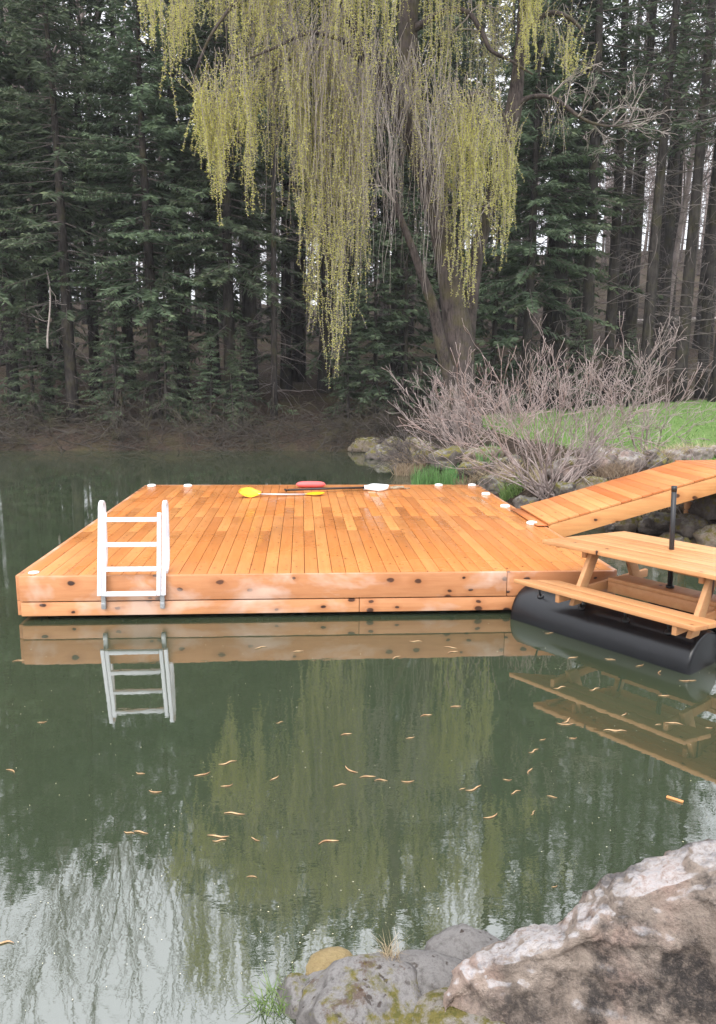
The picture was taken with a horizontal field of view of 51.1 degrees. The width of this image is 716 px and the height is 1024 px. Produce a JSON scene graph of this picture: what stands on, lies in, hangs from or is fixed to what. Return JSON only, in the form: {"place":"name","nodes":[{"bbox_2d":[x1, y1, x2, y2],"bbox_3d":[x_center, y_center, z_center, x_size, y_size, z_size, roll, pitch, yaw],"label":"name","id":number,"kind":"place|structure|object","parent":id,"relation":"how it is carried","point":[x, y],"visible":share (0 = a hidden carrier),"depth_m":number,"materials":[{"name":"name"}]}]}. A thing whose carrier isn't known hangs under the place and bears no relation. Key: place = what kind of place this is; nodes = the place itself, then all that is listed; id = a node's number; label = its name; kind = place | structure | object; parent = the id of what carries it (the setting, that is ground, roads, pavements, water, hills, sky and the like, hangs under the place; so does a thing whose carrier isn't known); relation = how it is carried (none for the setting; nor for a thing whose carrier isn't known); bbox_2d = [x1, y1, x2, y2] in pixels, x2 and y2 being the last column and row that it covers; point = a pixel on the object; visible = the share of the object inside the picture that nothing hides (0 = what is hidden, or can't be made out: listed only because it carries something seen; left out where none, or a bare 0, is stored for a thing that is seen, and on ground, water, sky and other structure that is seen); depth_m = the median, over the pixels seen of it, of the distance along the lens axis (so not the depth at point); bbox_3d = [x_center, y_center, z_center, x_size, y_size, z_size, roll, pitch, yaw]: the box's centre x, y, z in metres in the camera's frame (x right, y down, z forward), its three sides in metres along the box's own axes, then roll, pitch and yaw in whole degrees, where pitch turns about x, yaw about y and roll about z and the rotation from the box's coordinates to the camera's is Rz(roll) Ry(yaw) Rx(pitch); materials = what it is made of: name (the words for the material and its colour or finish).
{"place":"outdoors","nodes":[
{"label":"outdoors","id":0,"kind":"place"},
{"bbox_2d":[0,450,715,1023],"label":"water","id":1,"kind":"structure","parent":0,"point":[168,708],"depth_m":4.24,"materials":[{"name":"liquid"}]},
{"bbox_2d":[231,947,311,1019],"bbox_3d":[-0.306,1.743,2.686,0.298,0.080,0.310,10,14,43],"label":"grass tuft","id":2,"kind":"object","parent":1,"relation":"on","point":[271,1001],"visible":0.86,"depth_m":2.68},
{"bbox_2d":[15,483,616,615],"bbox_3d":[-0.522,0.418,9.865,5.601,0.802,5.828,0,10,-4],"label":"floating dock","id":3,"kind":"object","parent":1,"relation":"on","point":[442,547],"visible":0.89,"depth_m":7.63,"materials":[{"name":"brown wood"}]},
{"bbox_2d":[97,500,169,608],"bbox_3d":[-2.049,0.389,6.838,0.604,0.971,0.347,0,10,-4],"label":"dock ladder","id":4,"kind":"object","parent":3,"relation":"attached to","point":[104,544],"visible":1,"depth_m":6.76,"materials":[{"name":"white metal"}]},
{"bbox_2d":[238,487,324,497],"bbox_3d":[-1.154,-0.308,11.368,1.308,0.138,0.182,-2,10,-13],"label":"kayak paddle","id":5,"kind":"object","parent":3,"relation":"on","point":[249,492],"visible":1,"depth_m":11.32,"materials":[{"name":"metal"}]},
{"bbox_2d":[284,483,388,491],"bbox_3d":[-0.325,-0.373,11.946,1.716,0.090,0.312,-3,11,-17],"label":"paddle","id":6,"kind":"object","parent":3,"relation":"on","point":[377,487],"visible":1,"depth_m":12.00,"materials":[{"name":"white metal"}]},
{"bbox_2d":[510,461,715,536],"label":"gangway","id":7,"kind":"object","parent":3,"relation":"attached to","point":[605,503],"visible":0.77,"depth_m":9.42,"materials":[{"name":"brown wood"}]},
{"bbox_2d":[409,463,456,484],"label":"reeds","id":8,"kind":"object","parent":1,"relation":"on","point":[433,479],"visible":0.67,"depth_m":14.81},
{"bbox_2d":[511,531,715,674],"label":"picnic table","id":9,"kind":"object","parent":1,"relation":"on","point":[674,629],"visible":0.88,"depth_m":6.26,"materials":[{"name":"brown wood"}]},
{"bbox_2d":[666,486,676,588],"bbox_3d":[2.662,0.216,6.353,0.068,0.881,0.066,-3,10,-4],"label":"umbrella pole","id":10,"kind":"object","parent":9,"relation":"on","point":[669,585],"visible":0.94,"depth_m":6.32,"materials":[{"name":"black metal"}]},
{"bbox_2d":[0,250,715,536],"bbox_3d":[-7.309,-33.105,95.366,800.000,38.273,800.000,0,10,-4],"label":"ground","id":11,"kind":"structure","parent":0,"point":[318,402],"depth_m":27.67,"materials":[{"name":"soil"}]},
{"bbox_2d":[0,271,73,425],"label":"spruce tree","id":12,"kind":"object","parent":11,"relation":"on","point":[29,363],"visible":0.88,"depth_m":24.20,"materials":[{"name":"green plant"}]},
{"bbox_2d":[0,0,85,405],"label":"spruce tree","id":13,"kind":"object","parent":11,"relation":"on","point":[6,145],"visible":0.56,"depth_m":24.04,"materials":[{"name":"green plant"}]},
{"bbox_2d":[0,1,85,368],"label":"spruce tree","id":14,"kind":"object","parent":11,"relation":"on","point":[31,326],"visible":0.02,"depth_m":32.85,"materials":[{"name":"green plant"}]},
{"bbox_2d":[0,0,87,371],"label":"spruce tree","id":15,"kind":"object","parent":11,"relation":"on","point":[76,330],"visible":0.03,"depth_m":32.01,"materials":[{"name":"green plant"}]},
{"bbox_2d":[0,0,94,414],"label":"spruce tree","id":16,"kind":"object","parent":11,"relation":"on","point":[10,366],"visible":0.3,"depth_m":25.23,"materials":[{"name":"green plant"}]},
{"bbox_2d":[0,0,106,372],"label":"spruce tree","id":17,"kind":"object","parent":11,"relation":"on","point":[56,306],"visible":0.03,"depth_m":31.99,"materials":[{"name":"green plant"}]},
{"bbox_2d":[0,0,136,416],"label":"spruce tree","id":18,"kind":"object","parent":11,"relation":"on","point":[29,89],"visible":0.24,"depth_m":25.50,"materials":[{"name":"green plant"}]},
{"bbox_2d":[0,0,147,423],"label":"spruce tree","id":19,"kind":"object","parent":11,"relation":"on","point":[59,194],"visible":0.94,"depth_m":23.25,"materials":[{"name":"green plant"}]},
{"bbox_2d":[1,0,195,401],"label":"spruce tree","id":20,"kind":"object","parent":11,"relation":"on","point":[79,118],"visible":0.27,"depth_m":26.66,"materials":[{"name":"green plant"}]},
{"bbox_2d":[0,0,218,378],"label":"bare tree","id":21,"kind":"object","parent":11,"relation":"on","point":[100,239],"visible":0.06,"depth_m":28.71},
{"bbox_2d":[73,285,149,423],"bbox_3d":[-8.010,-4.990,24.190,2.386,4.621,2.502,-3,13,-23],"label":"spruce tree","id":22,"kind":"object","parent":11,"relation":"on","point":[119,320],"visible":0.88,"depth_m":24.04,"materials":[{"name":"green plant"}]},
{"bbox_2d":[49,0,192,393],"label":"spruce tree","id":23,"kind":"object","parent":11,"relation":"on","point":[128,332],"visible":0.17,"depth_m":27.05,"materials":[{"name":"green plant"}]},
{"bbox_2d":[43,0,257,420],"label":"spruce tree","id":24,"kind":"object","parent":11,"relation":"on","point":[149,235],"visible":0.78,"depth_m":23.87,"materials":[{"name":"green plant"}]},
{"bbox_2d":[130,274,204,426],"bbox_3d":[-6.124,-5.167,24.436,2.562,5.041,2.572,-2,12,-18],"label":"spruce tree","id":25,"kind":"object","parent":11,"relation":"on","point":[173,348],"visible":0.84,"depth_m":24.46,"materials":[{"name":"green plant"}]},
{"bbox_2d":[88,0,264,409],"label":"spruce tree","id":26,"kind":"object","parent":11,"relation":"on","point":[169,168],"visible":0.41,"depth_m":25.31,"materials":[{"name":"green plant"}]},
{"bbox_2d":[97,0,318,392],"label":"spruce tree","id":27,"kind":"object","parent":11,"relation":"on","point":[213,321],"visible":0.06,"depth_m":28.58,"materials":[{"name":"green plant"}]},
{"bbox_2d":[184,337,233,426],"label":"spruce tree","id":28,"kind":"object","parent":11,"relation":"on","point":[210,385],"visible":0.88,"depth_m":24.33,"materials":[{"name":"green plant"}]},
{"bbox_2d":[135,0,334,430],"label":"spruce tree","id":29,"kind":"object","parent":11,"relation":"on","point":[229,222],"visible":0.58,"depth_m":24.89,"materials":[{"name":"green plant"}]},
{"bbox_2d":[215,326,263,424],"bbox_3d":[-3.922,-4.386,24.598,1.686,3.361,1.857,-2,10,-8],"label":"spruce tree","id":30,"kind":"object","parent":11,"relation":"on","point":[240,384],"visible":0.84,"depth_m":24.57,"materials":[{"name":"green plant"}]},
{"bbox_2d":[0,377,480,454],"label":"brush","id":31,"kind":"object","parent":11,"relation":"on","point":[244,424],"visible":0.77,"depth_m":22.99,"materials":[{"name":"plant"}]},
{"bbox_2d":[153,1,354,396],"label":"spruce tree","id":32,"kind":"object","parent":11,"relation":"on","point":[249,309],"visible":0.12,"depth_m":28.39,"materials":[{"name":"green plant"}]},
{"bbox_2d":[232,2,325,419],"bbox_3d":[-2.566,-13.706,24.062,3.310,22.326,3.234,11,15,42],"label":"spruce tree","id":33,"kind":"object","parent":11,"relation":"on","point":[274,355],"visible":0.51,"depth_m":24.87,"materials":[{"name":"green plant"}]},
{"bbox_2d":[234,0,345,403],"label":"spruce tree","id":34,"kind":"object","parent":11,"relation":"on","point":[286,278],"visible":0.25,"depth_m":29.82,"materials":[{"name":"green plant"}]},
{"bbox_2d":[277,973,309,1018],"bbox_3d":[-0.203,1.757,2.705,0.181,0.111,0.201,-5,11,-27],"label":"stone","id":35,"kind":"object","parent":11,"relation":"on","point":[294,985],"visible":0.54,"depth_m":2.69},
{"bbox_2d":[231,1,388,381],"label":"spruce tree","id":36,"kind":"object","parent":11,"relation":"on","point":[301,368],"visible":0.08,"depth_m":31.05,"materials":[{"name":"green plant"}]},
{"bbox_2d":[217,0,435,393],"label":"spruce tree","id":37,"kind":"object","parent":11,"relation":"on","point":[323,372],"visible":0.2,"depth_m":29.01,"materials":[{"name":"green plant"}]},
{"bbox_2d":[305,946,351,974],"bbox_3d":[-0.105,1.725,2.850,0.201,0.094,0.182,-2,10,-13],"label":"stone","id":38,"kind":"object","parent":11,"relation":"on","point":[322,959],"visible":0.39,"depth_m":2.84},
{"bbox_2d":[321,290,379,419],"bbox_3d":[-0.293,-5.393,26.297,2.240,4.621,2.387,-5,10,-23],"label":"spruce tree","id":39,"kind":"object","parent":11,"relation":"on","point":[347,368],"visible":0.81,"depth_m":26.09,"materials":[{"name":"green plant"}]},
{"bbox_2d":[278,1,432,380],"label":"spruce tree","id":40,"kind":"object","parent":11,"relation":"on","point":[349,273],"visible":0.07,"depth_m":30.87,"materials":[{"name":"green plant"}]},
{"bbox_2d":[296,952,420,1023],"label":"stone","id":41,"kind":"object","parent":11,"relation":"on","point":[374,988],"visible":0.91,"depth_m":2.59,"materials":[{"name":"stone"}]},
{"bbox_2d":[348,437,379,451],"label":"bank rock","id":42,"kind":"object","parent":11,"relation":"on","point":[360,445],"visible":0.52,"depth_m":22.32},
{"bbox_2d":[319,219,419,414],"bbox_3d":[0.383,-6.743,26.745,3.830,7.141,3.948,-1,10,0],"label":"spruce tree","id":43,"kind":"object","parent":11,"relation":"on","point":[376,370],"visible":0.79,"depth_m":26.64,"materials":[{"name":"green plant"}]},
{"bbox_2d":[32,82,715,317],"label":"woods","id":44,"kind":"object","parent":11,"relation":"on","point":[648,214],"visible":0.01,"depth_m":70.41,"materials":[{"name":"grey plant"}]},
{"bbox_2d":[333,9,435,340],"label":"spruce tree","id":45,"kind":"object","parent":11,"relation":"on","point":[381,303],"visible":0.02,"depth_m":46.36,"materials":[{"name":"green plant"}]},
{"bbox_2d":[293,0,494,394],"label":"spruce tree","id":46,"kind":"object","parent":11,"relation":"on","point":[394,367],"visible":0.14,"depth_m":28.11,"materials":[{"name":"green plant"}]},
{"bbox_2d":[345,184,443,409],"bbox_3d":[2.155,-7.614,27.512,4.282,8.402,4.326,11,14,42],"label":"spruce tree","id":47,"kind":"object","parent":11,"relation":"on","point":[406,339],"visible":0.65,"depth_m":27.48,"materials":[{"name":"green plant"}]},
{"bbox_2d":[123,0,676,442],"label":"willow tree","id":48,"kind":"object","parent":11,"relation":"on","point":[406,110],"visible":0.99,"depth_m":17.10,"materials":[{"name":"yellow plant"}]},
{"bbox_2d":[382,447,428,475],"bbox_3d":[1.189,-1.180,17.450,1.603,0.675,1.732,7,12,33],"label":"rock","id":49,"kind":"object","parent":11,"relation":"on","point":[407,467],"depth_m":17.25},
{"bbox_2d":[368,408,455,472],"bbox_3d":[1.322,-1.700,17.534,2.393,1.520,1.951,0,10,-4],"label":"bare shrub","id":50,"kind":"object","parent":11,"relation":"on","point":[389,452],"visible":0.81,"depth_m":17.29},
{"bbox_2d":[395,950,462,995],"bbox_3d":[0.258,1.715,2.728,0.359,0.164,0.310,2,10,10],"label":"stone","id":51,"kind":"object","parent":11,"relation":"on","point":[434,968],"visible":0.37,"depth_m":2.71,"materials":[{"name":"stone"}]},
{"bbox_2d":[391,0,499,306],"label":"spruce tree","id":52,"kind":"object","parent":11,"relation":"on","point":[450,197],"visible":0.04,"depth_m":42.74,"materials":[{"name":"green plant"}]},
{"bbox_2d":[428,446,465,469],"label":"bank rock","id":53,"kind":"object","parent":11,"relation":"on","point":[450,453],"visible":0.63,"depth_m":16.37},
{"bbox_2d":[361,0,538,395],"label":"spruce tree","id":54,"kind":"object","parent":11,"relation":"on","point":[462,65],"visible":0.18,"depth_m":28.42,"materials":[{"name":"green plant"}]},
{"bbox_2d":[424,923,500,959],"bbox_3d":[0.407,1.702,2.888,0.315,0.139,0.289,-2,10,-13],"label":"stone","id":55,"kind":"object","parent":11,"relation":"on","point":[461,941],"visible":0.34,"depth_m":2.88,"materials":[{"name":"stone"}]},
{"bbox_2d":[381,365,547,453],"bbox_3d":[2.243,-2.240,16.696,3.280,2.160,3.055,-5,12,-29],"label":"bare shrub","id":56,"kind":"object","parent":11,"relation":"on","point":[456,430],"visible":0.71,"depth_m":16.82,"materials":[{"name":"brown plant"}]},
{"bbox_2d":[454,460,490,479],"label":"bank rock","id":57,"kind":"object","parent":11,"relation":"on","point":[467,465],"visible":0.49,"depth_m":15.33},
{"bbox_2d":[435,0,512,276],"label":"spruce tree","id":58,"kind":"object","parent":11,"relation":"on","point":[484,27],"visible":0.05,"depth_m":42.10,"materials":[{"name":"green plant"}]},
{"bbox_2d":[462,446,503,461],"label":"bank rock","id":59,"kind":"object","parent":11,"relation":"on","point":[481,454],"visible":0.39,"depth_m":16.08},
{"bbox_2d":[450,0,526,328],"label":"spruce tree","id":60,"kind":"object","parent":11,"relation":"on","point":[481,319],"visible":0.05,"depth_m":42.24,"materials":[{"name":"green plant"}]},
{"bbox_2d":[477,475,505,493],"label":"bank rock","id":61,"kind":"object","parent":11,"relation":"on","point":[487,486],"visible":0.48,"depth_m":14.08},
{"bbox_2d":[435,176,560,409],"bbox_3d":[5.540,-8.342,28.866,5.172,9.662,5.008,0,9,-10],"label":"spruce tree","id":62,"kind":"object","parent":11,"relation":"on","point":[495,318],"visible":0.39,"depth_m":28.43,"materials":[{"name":"green plant"}]},
{"bbox_2d":[464,0,545,328],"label":"spruce tree","id":63,"kind":"object","parent":11,"relation":"on","point":[514,20],"visible":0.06,"depth_m":41.44,"materials":[{"name":"green plant"}]},
{"bbox_2d":[493,473,524,501],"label":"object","id":64,"kind":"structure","parent":11,"relation":"on","point":[509,492],"depth_m":13.31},
{"bbox_2d":[483,1,559,335],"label":"spruce tree","id":65,"kind":"object","parent":11,"relation":"on","point":[520,322],"visible":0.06,"depth_m":41.88,"materials":[{"name":"green plant"}]},
{"bbox_2d":[485,10,558,334],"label":"spruce tree","id":66,"kind":"object","parent":11,"relation":"on","point":[510,326],"visible":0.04,"depth_m":42.80,"materials":[{"name":"green plant"}]},
{"bbox_2d":[465,0,619,411],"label":"spruce tree","id":67,"kind":"object","parent":11,"relation":"on","point":[528,248],"visible":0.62,"depth_m":27.01,"materials":[{"name":"green plant"}]},
{"bbox_2d":[396,307,713,499],"bbox_3d":[3.280,-1.736,12.594,5.373,3.382,4.617,0,10,-4],"label":"bare shrub","id":68,"kind":"object","parent":11,"relation":"on","point":[541,491],"visible":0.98,"depth_m":12.24,"materials":[{"name":"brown plant"}]},
{"bbox_2d":[458,0,664,403],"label":"spruce tree","id":69,"kind":"object","parent":11,"relation":"on","point":[547,321],"visible":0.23,"depth_m":29.67,"materials":[{"name":"green plant"}]},
{"bbox_2d":[469,0,661,407],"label":"spruce tree","id":70,"kind":"object","parent":11,"relation":"on","point":[558,327],"visible":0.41,"depth_m":27.98,"materials":[{"name":"green plant"}]},
{"bbox_2d":[547,456,586,479],"bbox_3d":[3.682,-0.764,13.182,0.778,0.445,0.660,4,11,16],"label":"bank rock","id":71,"kind":"object","parent":11,"relation":"on","point":[566,471],"visible":0.35,"depth_m":12.98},
{"bbox_2d":[443,839,715,1023],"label":"boulder","id":72,"kind":"object","parent":11,"relation":"on","point":[634,943],"visible":0.98,"depth_m":2.43,"materials":[{"name":"stone"}]},
{"bbox_2d":[557,317,602,411],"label":"spruce tree","id":73,"kind":"object","parent":11,"relation":"on","point":[578,345],"visible":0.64,"depth_m":27.07,"materials":[{"name":"green plant"}]},
{"bbox_2d":[515,0,665,388],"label":"spruce tree","id":74,"kind":"object","parent":11,"relation":"on","point":[574,306],"visible":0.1,"depth_m":32.96,"materials":[{"name":"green plant"}]},
{"bbox_2d":[509,0,675,407],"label":"spruce tree","id":75,"kind":"object","parent":11,"relation":"on","point":[588,296],"visible":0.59,"depth_m":27.66,"materials":[{"name":"green plant"}]},
{"bbox_2d":[580,446,621,471],"bbox_3d":[4.322,-0.919,13.283,0.812,0.526,1.068,1,10,1],"label":"bank rock","id":76,"kind":"object","parent":11,"relation":"on","point":[608,459],"visible":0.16,"depth_m":12.90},
{"bbox_2d":[541,0,698,402],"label":"spruce tree","id":77,"kind":"object","parent":11,"relation":"on","point":[611,309],"visible":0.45,"depth_m":29.29,"materials":[{"name":"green plant"}]},
{"bbox_2d":[583,0,671,341],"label":"spruce tree","id":78,"kind":"object","parent":11,"relation":"on","point":[625,235],"visible":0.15,"depth_m":40.10,"materials":[{"name":"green plant"}]},
{"bbox_2d":[603,328,651,406],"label":"spruce tree","id":79,"kind":"object","parent":11,"relation":"on","point":[634,373],"visible":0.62,"depth_m":27.70,"materials":[{"name":"green plant"}]},
{"bbox_2d":[614,516,641,532],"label":"bank rock","id":80,"kind":"object","parent":11,"relation":"on","point":[629,525],"visible":0.65,"depth_m":10.74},
{"bbox_2d":[614,449,646,470],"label":"bank rock","id":81,"kind":"object","parent":11,"relation":"on","point":[625,456],"visible":0.48,"depth_m":12.80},
{"bbox_2d":[568,0,693,344],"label":"spruce tree","id":82,"kind":"object","parent":11,"relation":"on","point":[625,283],"visible":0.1,"depth_m":40.03,"materials":[{"name":"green plant"}]},
{"bbox_2d":[559,314,715,458],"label":"bare shrub","id":83,"kind":"object","parent":11,"relation":"on","point":[653,411],"visible":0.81,"depth_m":14.20,"materials":[{"name":"brown plant"}]},
{"bbox_2d":[579,0,715,407],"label":"spruce tree","id":84,"kind":"object","parent":11,"relation":"on","point":[651,282],"visible":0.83,"depth_m":27.68,"materials":[{"name":"green plant"}]},
{"bbox_2d":[590,0,715,398],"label":"spruce tree","id":85,"kind":"object","parent":11,"relation":"on","point":[631,320],"visible":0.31,"depth_m":31.91,"materials":[{"name":"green plant"}]},
{"bbox_2d":[636,511,669,534],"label":"bank rock","id":86,"kind":"object","parent":11,"relation":"on","point":[654,523],"visible":0.76,"depth_m":10.51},
{"bbox_2d":[596,0,715,401],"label":"spruce tree","id":87,"kind":"object","parent":11,"relation":"on","point":[690,256],"visible":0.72,"depth_m":28.27,"materials":[{"name":"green plant"}]},
{"bbox_2d":[596,0,715,375],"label":"spruce tree","id":88,"kind":"object","parent":11,"relation":"on","point":[668,242],"visible":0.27,"depth_m":34.48,"materials":[{"name":"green plant"}]},
{"bbox_2d":[643,448,668,467],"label":"bank rock","id":89,"kind":"object","parent":11,"relation":"on","point":[656,458],"visible":0.42,"depth_m":12.81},
{"bbox_2d":[601,3,715,345],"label":"spruce tree","id":90,"kind":"object","parent":11,"relation":"on","point":[680,178],"visible":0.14,"depth_m":38.68,"materials":[{"name":"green plant"}]},
{"bbox_2d":[603,0,715,330],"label":"bare tree","id":91,"kind":"object","parent":11,"relation":"on","point":[685,202],"visible":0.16,"depth_m":36.87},
{"bbox_2d":[603,0,715,345],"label":"spruce tree","id":92,"kind":"object","parent":11,"relation":"on","point":[662,236],"visible":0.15,"depth_m":38.85,"materials":[{"name":"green plant"}]},
{"bbox_2d":[615,0,715,405],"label":"spruce tree","id":93,"kind":"object","parent":11,"relation":"on","point":[712,393],"visible":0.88,"depth_m":26.94,"materials":[{"name":"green plant"}]},
{"bbox_2d":[630,0,715,397],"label":"spruce tree","id":94,"kind":"object","parent":11,"relation":"on","point":[708,279],"visible":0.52,"depth_m":30.51,"materials":[{"name":"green plant"}]},
{"bbox_2d":[643,12,715,348],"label":"spruce tree","id":95,"kind":"object","parent":11,"relation":"on","point":[696,337],"visible":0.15,"depth_m":38.31,"materials":[{"name":"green plant"}]},
{"bbox_2d":[647,24,715,350],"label":"spruce tree","id":96,"kind":"object","parent":11,"relation":"on","point":[713,317],"visible":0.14,"depth_m":38.26,"materials":[{"name":"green plant"}]},
{"bbox_2d":[667,513,708,539],"bbox_3d":[4.558,0.202,10.311,0.534,0.341,0.543,1,10,1],"label":"bank rock","id":97,"kind":"object","parent":11,"relation":"on","point":[687,525],"visible":0.59,"depth_m":10.15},
{"bbox_2d":[675,460,715,513],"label":"landing","id":98,"kind":"object","parent":11,"relation":"on","point":[710,464],"visible":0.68,"depth_m":10.38,"materials":[{"name":"brown wood"}]},
{"bbox_2d":[684,493,715,519],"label":"bank rock","id":99,"kind":"object","parent":11,"relation":"on","point":[704,507],"visible":0.62,"depth_m":10.28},
{"bbox_2d":[687,446,714,459],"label":"bank rock","id":100,"kind":"object","parent":11,"relation":"on","point":[707,452],"visible":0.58,"depth_m":13.12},
{"bbox_2d":[691,524,715,546],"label":"bank rock","id":101,"kind":"object","parent":11,"relation":"on","point":[705,535],"visible":0.56,"depth_m":9.81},
{"bbox_2d":[0,0,715,304],"label":"sky","id":102,"kind":"structure","parent":0,"point":[541,239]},
{"bbox_2d":[412,986,504,1023],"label":"stone","id":103,"kind":"object","parent":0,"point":[429,1008],"visible":0.27,"depth_m":2.51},
{"bbox_2d":[482,399,715,460],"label":"grass","id":104,"kind":"structure","parent":0,"point":[696,431],"depth_m":20.74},
{"bbox_2d":[585,456,649,479],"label":"dry grass","id":105,"kind":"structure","parent":0,"point":[614,472],"depth_m":12.46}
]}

